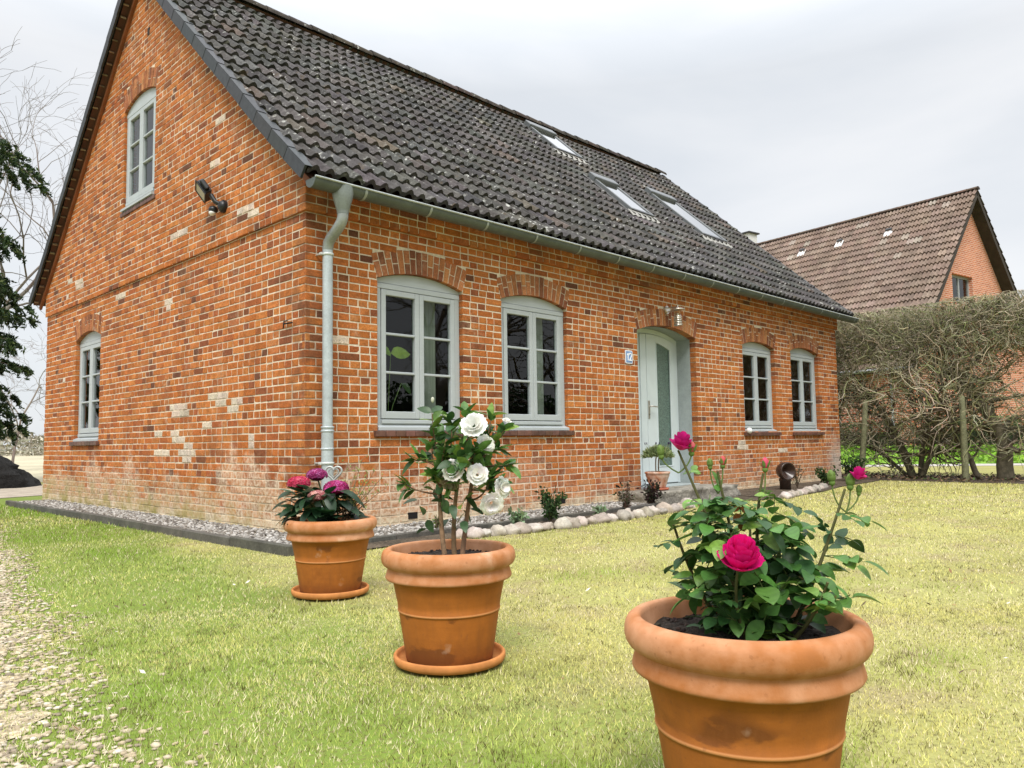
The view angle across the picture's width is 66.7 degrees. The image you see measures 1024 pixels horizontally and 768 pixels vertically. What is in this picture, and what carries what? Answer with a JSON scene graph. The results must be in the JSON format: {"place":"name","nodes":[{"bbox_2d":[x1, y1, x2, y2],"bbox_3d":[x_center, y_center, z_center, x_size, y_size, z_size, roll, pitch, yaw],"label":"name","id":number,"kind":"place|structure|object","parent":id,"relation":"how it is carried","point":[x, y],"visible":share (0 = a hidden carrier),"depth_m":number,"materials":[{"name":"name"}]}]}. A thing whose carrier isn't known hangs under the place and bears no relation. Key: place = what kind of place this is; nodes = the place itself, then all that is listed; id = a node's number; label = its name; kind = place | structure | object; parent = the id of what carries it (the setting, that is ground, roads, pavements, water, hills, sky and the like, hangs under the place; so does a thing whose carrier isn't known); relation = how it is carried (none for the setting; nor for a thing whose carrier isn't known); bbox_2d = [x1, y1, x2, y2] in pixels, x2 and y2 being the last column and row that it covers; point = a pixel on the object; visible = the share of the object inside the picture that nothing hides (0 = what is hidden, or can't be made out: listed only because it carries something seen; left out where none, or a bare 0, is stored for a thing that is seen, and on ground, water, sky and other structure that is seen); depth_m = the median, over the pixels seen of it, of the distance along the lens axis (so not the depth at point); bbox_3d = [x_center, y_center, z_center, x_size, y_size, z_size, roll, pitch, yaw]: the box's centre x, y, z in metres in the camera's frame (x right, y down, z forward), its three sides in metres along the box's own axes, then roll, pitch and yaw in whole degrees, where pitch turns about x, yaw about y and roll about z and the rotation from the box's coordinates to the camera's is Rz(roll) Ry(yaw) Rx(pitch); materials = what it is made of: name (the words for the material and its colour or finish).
{"place":"outdoors","nodes":[
{"label":"outdoors","id":0,"kind":"place"},
{"bbox_2d":[0,485,42,497],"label":"driveway","id":1,"kind":"structure","parent":0,"point":[20,492],"depth_m":15.72,"materials":[{"name":"beige concrete"}]},
{"bbox_2d":[0,455,41,488],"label":"earth heap","id":2,"kind":"object","parent":1,"relation":"on","point":[12,475],"visible":0.96,"depth_m":17.66,"materials":[{"name":"black soil"}]},
{"bbox_2d":[2,451,43,481],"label":"field","id":3,"kind":"structure","parent":0,"point":[32,465],"depth_m":47.62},
{"bbox_2d":[0,423,43,455],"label":"scrub","id":4,"kind":"object","parent":3,"relation":"on","point":[32,444],"visible":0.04,"depth_m":106.96,"materials":[{"name":"beige plant"}]},
{"bbox_2d":[0,323,46,462],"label":"bare tree","id":5,"kind":"object","parent":3,"relation":"on","point":[16,441],"visible":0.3,"depth_m":31.32,"materials":[{"name":"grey plant"}]},
{"bbox_2d":[0,138,52,446],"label":"spruce tree","id":6,"kind":"object","parent":3,"relation":"on","point":[9,343],"visible":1,"depth_m":19.52,"materials":[{"name":"green plant"}]},
{"bbox_2d":[0,27,91,330],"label":"bare tree","id":7,"kind":"object","parent":3,"relation":"on","point":[31,284],"visible":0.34,"depth_m":24.61,"materials":[{"name":"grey plant"}]},
{"bbox_2d":[0,554,51,741],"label":"gravel path","id":8,"kind":"structure","parent":0,"point":[9,714],"depth_m":2.54,"materials":[{"name":"beige gravel"}]},
{"bbox_2d":[0,516,280,767],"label":"gravel","id":9,"kind":"structure","parent":0,"point":[57,762],"depth_m":2.80,"materials":[{"name":"beige gravel"}]},
{"bbox_2d":[0,465,1023,767],"bbox_3d":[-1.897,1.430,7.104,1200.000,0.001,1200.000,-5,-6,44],"label":"ground","id":10,"kind":"structure","parent":0,"point":[558,649],"depth_m":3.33,"materials":[{"name":"green plant"}]},
{"bbox_2d":[5,500,293,556],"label":"concrete kerb","id":11,"kind":"structure","parent":10,"relation":"on","point":[281,549],"depth_m":7.61,"materials":[{"name":"grey concrete"}]},
{"bbox_2d":[291,581,368,599],"bbox_3d":[-1.053,1.196,4.526,0.442,0.037,0.442,-5,-6,44],"label":"pot saucer","id":12,"kind":"object","parent":10,"relation":"on","point":[297,593],"visible":0.54,"depth_m":4.35,"materials":[{"name":"ceramic"}]},
{"bbox_2d":[283,514,376,593],"bbox_3d":[-1.056,0.991,4.541,0.535,0.421,0.535,-3,-5,22],"label":"terracotta pot","id":13,"kind":"object","parent":12,"relation":"on","point":[330,556],"visible":0.96,"depth_m":4.36,"materials":[{"name":"ceramic"}]},
{"bbox_2d":[272,468,369,525],"bbox_3d":[-1.103,0.687,4.553,0.551,0.388,0.532,-5,-6,44],"label":"hydrangea","id":14,"kind":"object","parent":13,"relation":"in","point":[314,505],"visible":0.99,"depth_m":4.47,"materials":[{"name":"green plant"}]},
{"bbox_2d":[325,466,342,480],"bbox_3d":[-1.066,0.666,4.655,0.109,0.354,0.013,-1,-4,0],"label":"heart ornament","id":15,"kind":"object","parent":13,"relation":"in","point":[337,475],"visible":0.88,"depth_m":4.66,"materials":[{"name":"metal"}]},
{"bbox_2d":[341,455,387,520],"bbox_3d":[-0.882,0.624,4.580,0.278,0.409,0.143,-1,-4,8],"label":"bare shrub","id":16,"kind":"object","parent":13,"relation":"in","point":[344,518],"visible":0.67,"depth_m":4.57,"materials":[{"name":"brown plant"}]},
{"bbox_2d":[29,0,858,531],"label":"brick house","id":17,"kind":"structure","parent":10,"relation":"on","point":[271,232],"depth_m":9.89,"materials":[{"name":"red brick"}]},
{"bbox_2d":[69,331,100,445],"bbox_3d":[-6.271,0.063,11.554,1.220,1.695,0.175,-5,-6,44],"label":"window","id":18,"kind":"structure","parent":17,"relation":"in","point":[91,342],"depth_m":11.58,"materials":[{"name":"grey paint"}]},
{"bbox_2d":[120,88,155,217],"bbox_3d":[-4.942,-3.108,10.382,1.210,1.585,0.135,-5,-6,44],"label":"window","id":19,"kind":"structure","parent":17,"relation":"in","point":[145,194],"depth_m":10.38,"materials":[{"name":"grey paint"}]},
{"bbox_2d":[381,347,410,430],"bbox_3d":[-1.311,0.057,8.255,0.170,0.930,0.585,-5,-6,44],"label":"houseplant","id":20,"kind":"object","parent":17,"relation":"in","point":[399,352],"visible":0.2,"depth_m":8.33,"materials":[{"name":"green plant"}]},
{"bbox_2d":[373,275,462,436],"bbox_3d":[-0.977,-0.299,8.249,0.169,1.705,1.234,-5,-6,44],"label":"window","id":21,"kind":"structure","parent":17,"relation":"in","point":[420,290],"depth_m":8.23,"materials":[{"name":"grey paint"}]},
{"bbox_2d":[424,302,435,419],"bbox_3d":[-0.909,-0.253,8.606,0.028,1.450,0.180,-5,-6,44],"label":"curtain","id":22,"kind":"object","parent":17,"relation":"hanging from","point":[429,350],"visible":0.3,"depth_m":8.61,"materials":[{"name":"fabric"}]},
{"bbox_2d":[501,296,574,435],"bbox_3d":[0.275,-0.223,9.517,0.170,1.705,1.280,-5,-6,44],"label":"window","id":23,"kind":"structure","parent":17,"relation":"in","point":[532,308],"depth_m":9.52,"materials":[{"name":"grey paint"}]},
{"bbox_2d":[536,319,543,414],"bbox_3d":[0.333,-0.179,9.864,0.028,1.450,0.200,-5,-6,44],"label":"curtain","id":24,"kind":"object","parent":17,"relation":"hanging from","point":[540,392],"visible":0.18,"depth_m":9.88,"materials":[{"name":"fabric"}]},
{"bbox_2d":[519,120,587,163],"bbox_3d":[0.837,-4.734,15.290,1.021,0.955,0.960,-5,-6,44],"label":"roof window","id":25,"kind":"structure","parent":17,"relation":"in","point":[546,134],"depth_m":15.26,"materials":[{"name":"glass"}]},
{"bbox_2d":[584,172,659,222],"bbox_3d":[1.962,-3.312,13.871,1.101,1.029,0.880,-5,-6,44],"label":"roof window","id":26,"kind":"structure","parent":17,"relation":"in","point":[612,188],"depth_m":13.81,"materials":[{"name":"glass"}]},
{"bbox_2d":[638,334,677,485],"bbox_3d":[2.256,0.392,11.891,0.155,2.285,0.938,-5,-6,44],"label":"door","id":27,"kind":"structure","parent":17,"relation":"in","point":[656,354],"depth_m":11.90,"materials":[{"name":"paint"}]},
{"bbox_2d":[640,187,732,247],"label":"roof window","id":28,"kind":"structure","parent":17,"relation":"in","point":[668,201],"depth_m":15.65,"materials":[{"name":"glass"}]},
{"bbox_2d":[742,342,781,435],"bbox_3d":[4.299,0.085,13.606,0.195,1.635,1.290,-5,-6,44],"label":"window","id":29,"kind":"structure","parent":17,"relation":"in","point":[755,350],"depth_m":13.65,"materials":[{"name":"grey paint"}]},
{"bbox_2d":[790,348,824,434],"bbox_3d":[5.589,0.148,14.916,0.195,1.665,1.330,-5,-6,44],"label":"window","id":30,"kind":"structure","parent":17,"relation":"in","point":[799,355],"depth_m":14.96,"materials":[{"name":"grey paint"}]},
{"bbox_2d":[393,642,505,675],"bbox_3d":[-0.246,1.076,3.090,0.442,0.037,0.442,-5,-6,44],"label":"pot saucer","id":31,"kind":"object","parent":10,"relation":"on","point":[403,663],"visible":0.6,"depth_m":2.91,"materials":[{"name":"ceramic"}]},
{"bbox_2d":[381,539,514,665],"bbox_3d":[-0.250,0.866,3.106,0.534,0.432,0.535,-2,-4,14],"label":"terracotta pot","id":32,"kind":"object","parent":31,"relation":"on","point":[448,603],"visible":0.98,"depth_m":2.93,"materials":[{"name":"ceramic"}]},
{"bbox_2d":[394,397,520,554],"bbox_3d":[-0.202,0.379,3.128,0.413,0.658,0.468,-5,-6,44],"label":"camellia","id":33,"kind":"object","parent":32,"relation":"on","point":[450,464],"visible":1,"depth_m":3.10,"materials":[{"name":"green plant"}]},
{"bbox_2d":[467,526,484,538],"bbox_3d":[-0.336,1.382,7.129,0.164,0.151,0.208,1,-4,-18],"label":"edging stone","id":34,"kind":"object","parent":10,"relation":"on","point":[473,532],"visible":0.65,"depth_m":7.06,"materials":[{"name":"beige stone"}]},
{"bbox_2d":[482,528,491,536],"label":"edging stone","id":35,"kind":"object","parent":10,"relation":"on","point":[488,532],"visible":0.66,"depth_m":7.18,"materials":[{"name":"beige stone"}]},
{"bbox_2d":[490,524,506,535],"bbox_3d":[-0.130,1.388,7.299,0.184,0.143,0.144,-11,-7,10],"label":"edging stone","id":36,"kind":"object","parent":10,"relation":"on","point":[498,530],"visible":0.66,"depth_m":7.25,"materials":[{"name":"beige stone"}]},
{"bbox_2d":[0,491,1021,754],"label":"dry leaves","id":37,"kind":"object","parent":10,"relation":"on","point":[548,619],"visible":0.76,"depth_m":4.17,"materials":[{"name":"brown plant"}]},
{"bbox_2d":[0,513,1023,612],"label":"lawn grass","id":38,"kind":"structure","parent":10,"relation":"on","point":[53,533],"depth_m":5.71,"materials":[{"name":"green plant"}]},
{"bbox_2d":[0,480,1023,529],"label":"lawn grass","id":39,"kind":"structure","parent":10,"relation":"on","point":[36,512],"depth_m":10.26,"materials":[{"name":"green plant"}]},
{"bbox_2d":[504,523,520,534],"bbox_3d":[-0.008,1.392,7.393,0.152,0.136,0.208,2,-11,-37],"label":"edging stone","id":40,"kind":"object","parent":10,"relation":"on","point":[512,529],"visible":0.53,"depth_m":7.33,"materials":[{"name":"beige stone"}]},
{"bbox_2d":[368,502,660,542],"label":"concrete kerb","id":41,"kind":"structure","parent":10,"relation":"on","point":[403,535],"depth_m":7.66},
{"bbox_2d":[515,522,531,533],"bbox_3d":[0.091,1.400,7.437,0.208,0.170,0.202,-6,-4,1],"label":"edging stone","id":42,"kind":"object","parent":10,"relation":"on","point":[525,528],"visible":0.58,"depth_m":7.39,"materials":[{"name":"beige stone"}]},
{"bbox_2d":[528,523,543,532],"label":"edging stone","id":43,"kind":"object","parent":10,"relation":"on","point":[537,527],"visible":0.53,"depth_m":7.47,"materials":[{"name":"beige stone"}]},
{"bbox_2d":[539,522,550,530],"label":"edging stone","id":44,"kind":"object","parent":10,"relation":"on","point":[547,526],"visible":0.5,"depth_m":7.58,"materials":[{"name":"beige stone"}]},
{"bbox_2d":[553,517,571,528],"bbox_3d":[0.504,1.414,7.785,0.202,0.174,0.184,-1,6,18],"label":"edging stone","id":45,"kind":"object","parent":10,"relation":"on","point":[563,523],"visible":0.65,"depth_m":7.72,"materials":[{"name":"beige stone"}]},
{"bbox_2d":[566,516,580,528],"bbox_3d":[0.596,1.416,7.848,0.247,0.164,0.191,4,-10,-27],"label":"edging stone","id":46,"kind":"object","parent":10,"relation":"on","point":[575,522],"visible":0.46,"depth_m":7.79,"materials":[{"name":"beige stone"}]},
{"bbox_2d":[578,516,587,526],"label":"edging stone","id":47,"kind":"object","parent":10,"relation":"on","point":[583,520],"visible":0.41,"depth_m":7.93,"materials":[{"name":"beige stone"}]},
{"bbox_2d":[593,512,610,523],"bbox_3d":[0.942,1.448,8.285,0.233,0.156,0.200,-8,6,-27],"label":"edging stone","id":48,"kind":"object","parent":10,"relation":"on","point":[603,517],"visible":0.6,"depth_m":8.22,"materials":[{"name":"beige stone"}]},
{"bbox_2d":[607,513,617,521],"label":"edging stone","id":49,"kind":"object","parent":10,"relation":"on","point":[613,517],"visible":0.54,"depth_m":8.37,"materials":[{"name":"beige stone"}]},
{"bbox_2d":[367,478,877,548],"bbox_3d":[2.706,1.621,10.882,1.247,0.020,12.750,-5,-6,44],"label":"flower bed","id":50,"kind":"object","parent":10,"relation":"on","point":[750,493],"visible":0.24,"depth_m":11.62,"materials":[{"name":"grey gravel"}]},
{"bbox_2d":[456,528,462,538],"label":"edging stone","id":51,"kind":"object","parent":50,"relation":"on","point":[459,531],"visible":0.35,"depth_m":7.03,"materials":[{"name":"white stone"}]},
{"bbox_2d":[508,506,529,523],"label":"bed plant","id":52,"kind":"object","parent":50,"relation":"on","point":[519,516],"visible":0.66,"depth_m":7.60,"materials":[{"name":"green plant"}]},
{"bbox_2d":[534,484,568,521],"bbox_3d":[0.402,1.256,8.154,0.290,0.396,0.309,-5,-6,44],"label":"bed plant","id":53,"kind":"object","parent":50,"relation":"on","point":[550,512],"visible":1,"depth_m":8.14,"materials":[{"name":"green plant"}]},
{"bbox_2d":[587,516,596,524],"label":"edging stone","id":54,"kind":"object","parent":50,"relation":"on","point":[592,520],"visible":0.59,"depth_m":8.10,"materials":[{"name":"beige stone"}]},
{"bbox_2d":[591,504,608,514],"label":"bed plant","id":55,"kind":"object","parent":50,"relation":"on","point":[597,509],"visible":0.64,"depth_m":8.55,"materials":[{"name":"green plant"}]},
{"bbox_2d":[612,480,635,508],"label":"bed plant","id":56,"kind":"object","parent":50,"relation":"on","point":[626,499],"visible":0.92,"depth_m":9.18,"materials":[{"name":"brown plant"}]},
{"bbox_2d":[776,462,795,489],"bbox_3d":[4.518,1.528,12.891,0.300,0.470,0.215,0,-4,-17],"label":"vent pipe","id":57,"kind":"object","parent":50,"relation":"on","point":[785,472],"visible":0.9,"depth_m":12.83,"materials":[{"name":"metal"}]},
{"bbox_2d":[792,461,806,487],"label":"bed plant","id":58,"kind":"object","parent":50,"relation":"on","point":[795,477],"visible":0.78,"depth_m":13.11,"materials":[{"name":"brown plant"}]},
{"bbox_2d":[797,488,807,494],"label":"edging stone","id":59,"kind":"object","parent":50,"relation":"on","point":[805,491],"visible":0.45,"depth_m":11.87,"materials":[{"name":"white stone"}]},
{"bbox_2d":[814,465,838,483],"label":"bed plant","id":60,"kind":"object","parent":50,"relation":"on","point":[822,475],"visible":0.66,"depth_m":13.95,"materials":[{"name":"green plant"}]},
{"bbox_2d":[833,454,872,479],"bbox_3d":[6.619,1.606,14.982,0.625,0.524,0.675,-5,-6,44],"label":"bed plant","id":61,"kind":"object","parent":50,"relation":"on","point":[846,466],"visible":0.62,"depth_m":14.96,"materials":[{"name":"green plant"}]},
{"bbox_2d":[616,509,631,520],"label":"edging stone","id":62,"kind":"object","parent":10,"relation":"on","point":[623,515],"visible":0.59,"depth_m":8.45,"materials":[{"name":"beige stone"}]},
{"bbox_2d":[625,508,634,518],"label":"edging stone","id":63,"kind":"object","parent":10,"relation":"on","point":[631,512],"visible":0.19,"depth_m":8.62,"materials":[{"name":"beige stone"}]},
{"bbox_2d":[632,509,645,517],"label":"edging stone","id":64,"kind":"object","parent":10,"relation":"on","point":[637,513],"visible":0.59,"depth_m":8.71,"materials":[{"name":"beige stone"}]},
{"bbox_2d":[641,506,653,516],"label":"edging stone","id":65,"kind":"object","parent":10,"relation":"on","point":[648,511],"visible":0.52,"depth_m":8.83,"materials":[{"name":"beige stone"}]},
{"bbox_2d":[648,505,659,514],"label":"edging stone","id":66,"kind":"object","parent":10,"relation":"on","point":[655,510],"visible":0.47,"depth_m":9.02,"materials":[{"name":"beige stone"}]},
{"bbox_2d":[658,508,667,514],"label":"edging stone","id":67,"kind":"object","parent":10,"relation":"on","point":[664,511],"visible":0.69,"depth_m":9.07,"materials":[{"name":"beige stone"}]},
{"bbox_2d":[656,502,673,512],"bbox_3d":[1.824,1.507,9.295,0.220,0.194,0.185,10,-16,-12],"label":"edging stone","id":68,"kind":"object","parent":10,"relation":"on","point":[666,506],"visible":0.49,"depth_m":9.25,"materials":[{"name":"beige stone"}]},
{"bbox_2d":[671,503,680,511],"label":"edging stone","id":69,"kind":"object","parent":10,"relation":"on","point":[675,507],"visible":0.43,"depth_m":9.36,"materials":[{"name":"beige stone"}]},
{"bbox_2d":[618,484,740,504],"bbox_3d":[2.433,1.593,11.082,0.610,0.256,2.294,-5,-6,44],"label":"doorstep","id":70,"kind":"object","parent":10,"relation":"on","point":[673,494],"visible":0.51,"depth_m":10.77,"materials":[{"name":"stone"}]},
{"bbox_2d":[645,471,669,489],"bbox_3d":[1.982,1.315,10.596,0.344,0.250,0.344,-5,-6,44],"label":"clay pot","id":71,"kind":"object","parent":70,"relation":"on","point":[662,476],"visible":0.73,"depth_m":10.48,"materials":[{"name":"ceramic"}]},
{"bbox_2d":[640,442,674,471],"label":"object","id":72,"kind":"object","parent":71,"relation":"on","point":[651,451],"visible":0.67,"depth_m":10.56,"materials":[{"name":"green plant"}]},
{"bbox_2d":[624,596,873,767],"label":"terracotta pot","id":73,"kind":"object","parent":10,"relation":"on","point":[721,699],"visible":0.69,"depth_m":1.59,"materials":[{"name":"ceramic"}]},
{"bbox_2d":[653,431,887,640],"bbox_3d":[0.574,0.357,1.796,0.495,0.502,0.482,-5,-6,44],"label":"rose bush","id":74,"kind":"object","parent":73,"relation":"on","point":[743,566],"visible":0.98,"depth_m":1.74,"materials":[{"name":"green plant"}]},
{"bbox_2d":[778,491,791,498],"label":"edging stone","id":75,"kind":"object","parent":10,"relation":"on","point":[786,495],"visible":0.69,"depth_m":11.13,"materials":[{"name":"white stone"}]},
{"bbox_2d":[804,486,814,492],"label":"edging stone","id":76,"kind":"object","parent":10,"relation":"on","point":[811,489],"visible":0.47,"depth_m":12.17,"materials":[{"name":"white stone"}]},
{"bbox_2d":[742,186,1023,448],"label":"neighbour house","id":77,"kind":"structure","parent":10,"relation":"on","point":[932,250],"depth_m":30.73,"materials":[{"name":"red brick"}]},
{"bbox_2d":[952,275,968,301],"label":"window","id":78,"kind":"structure","parent":77,"relation":"in","point":[953,276],"depth_m":29.86,"materials":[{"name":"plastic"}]},
{"bbox_2d":[842,474,1023,483],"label":"hedge bed","id":79,"kind":"object","parent":10,"relation":"on","point":[979,481],"depth_m":15.11,"materials":[{"name":"soil"}]},
{"bbox_2d":[859,400,867,471],"bbox_3d":[7.226,1.199,16.038,0.268,1.722,0.123,-3,-5,21],"label":"wooden post","id":80,"kind":"object","parent":79,"relation":"on","point":[863,440],"visible":0.71,"depth_m":16.00,"materials":[{"name":"brown wood"}]},
{"bbox_2d":[835,321,901,458],"bbox_3d":[6.603,0.393,17.470,2.493,3.617,4.129,2,-5,-30],"label":"hedge shrub","id":81,"kind":"object","parent":79,"relation":"on","point":[840,397],"visible":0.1,"depth_m":16.69,"materials":[{"name":"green plant"}]},
{"bbox_2d":[835,302,1014,478],"bbox_3d":[8.132,0.602,16.390,4.538,4.244,3.306,-5,-6,44],"label":"hedge shrub","id":82,"kind":"object","parent":79,"relation":"on","point":[877,331],"visible":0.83,"depth_m":15.90,"materials":[{"name":"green plant"}]},
{"bbox_2d":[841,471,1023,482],"bbox_3d":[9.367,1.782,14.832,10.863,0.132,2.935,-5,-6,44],"label":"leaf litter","id":83,"kind":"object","parent":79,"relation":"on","point":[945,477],"visible":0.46,"depth_m":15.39,"materials":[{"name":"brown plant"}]},
{"bbox_2d":[872,289,1023,480],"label":"hedge shrub","id":84,"kind":"object","parent":79,"relation":"on","point":[988,327],"visible":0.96,"depth_m":14.84,"materials":[{"name":"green plant"}]},
{"bbox_2d":[959,395,968,480],"bbox_3d":[8.527,1.074,14.680,0.128,1.721,0.126,-3,-5,44],"label":"wooden post","id":85,"kind":"object","parent":79,"relation":"on","point":[964,448],"visible":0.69,"depth_m":14.65,"materials":[{"name":"brown wood"}]},
{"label":"pebble strip bed","id":86,"kind":"structure","parent":10,"relation":"on","visible":0},
{"bbox_2d":[18,499,647,544],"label":"pebbles","id":87,"kind":"object","parent":86,"relation":"on","point":[266,534],"visible":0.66,"depth_m":8.37,"materials":[{"name":"gravel"}]},
{"bbox_2d":[429,514,438,528],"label":"bed plant","id":88,"kind":"object","parent":86,"relation":"on","point":[436,523],"visible":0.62,"depth_m":7.41,"materials":[{"name":"green plant"}]},
{"bbox_2d":[636,478,665,503],"bbox_3d":[1.747,1.369,9.773,0.294,0.371,0.394,-3,-5,29],"label":"bed plant","id":89,"kind":"object","parent":86,"relation":"on","point":[651,496],"visible":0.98,"depth_m":9.73,"materials":[{"name":"brown plant"}]},
{"bbox_2d":[0,0,1023,450],"label":"sky","id":90,"kind":"structure","parent":0,"point":[781,118],"materials":[{"name":"white"}]},
{"bbox_2d":[841,447,1023,464],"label":"grass bank","id":91,"kind":"structure","parent":0,"point":[976,461],"depth_m":24.10,"materials":[{"name":"green plant"}]},
{"bbox_2d":[839,414,1023,448],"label":"evergreen hedge","id":92,"kind":"object","parent":91,"relation":"on","point":[974,433],"visible":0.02,"depth_m":26.73,"materials":[{"name":"green plant"}]},
{"bbox_2d":[840,443,1023,462],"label":"bank plants","id":93,"kind":"object","parent":91,"relation":"on","point":[982,456],"visible":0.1,"depth_m":24.60,"materials":[{"name":"green plant"}]},
{"bbox_2d":[841,463,1023,466],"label":"path","id":94,"kind":"structure","parent":0,"point":[949,464],"depth_m":22.61,"materials":[{"name":"grey concrete"}]}
]}

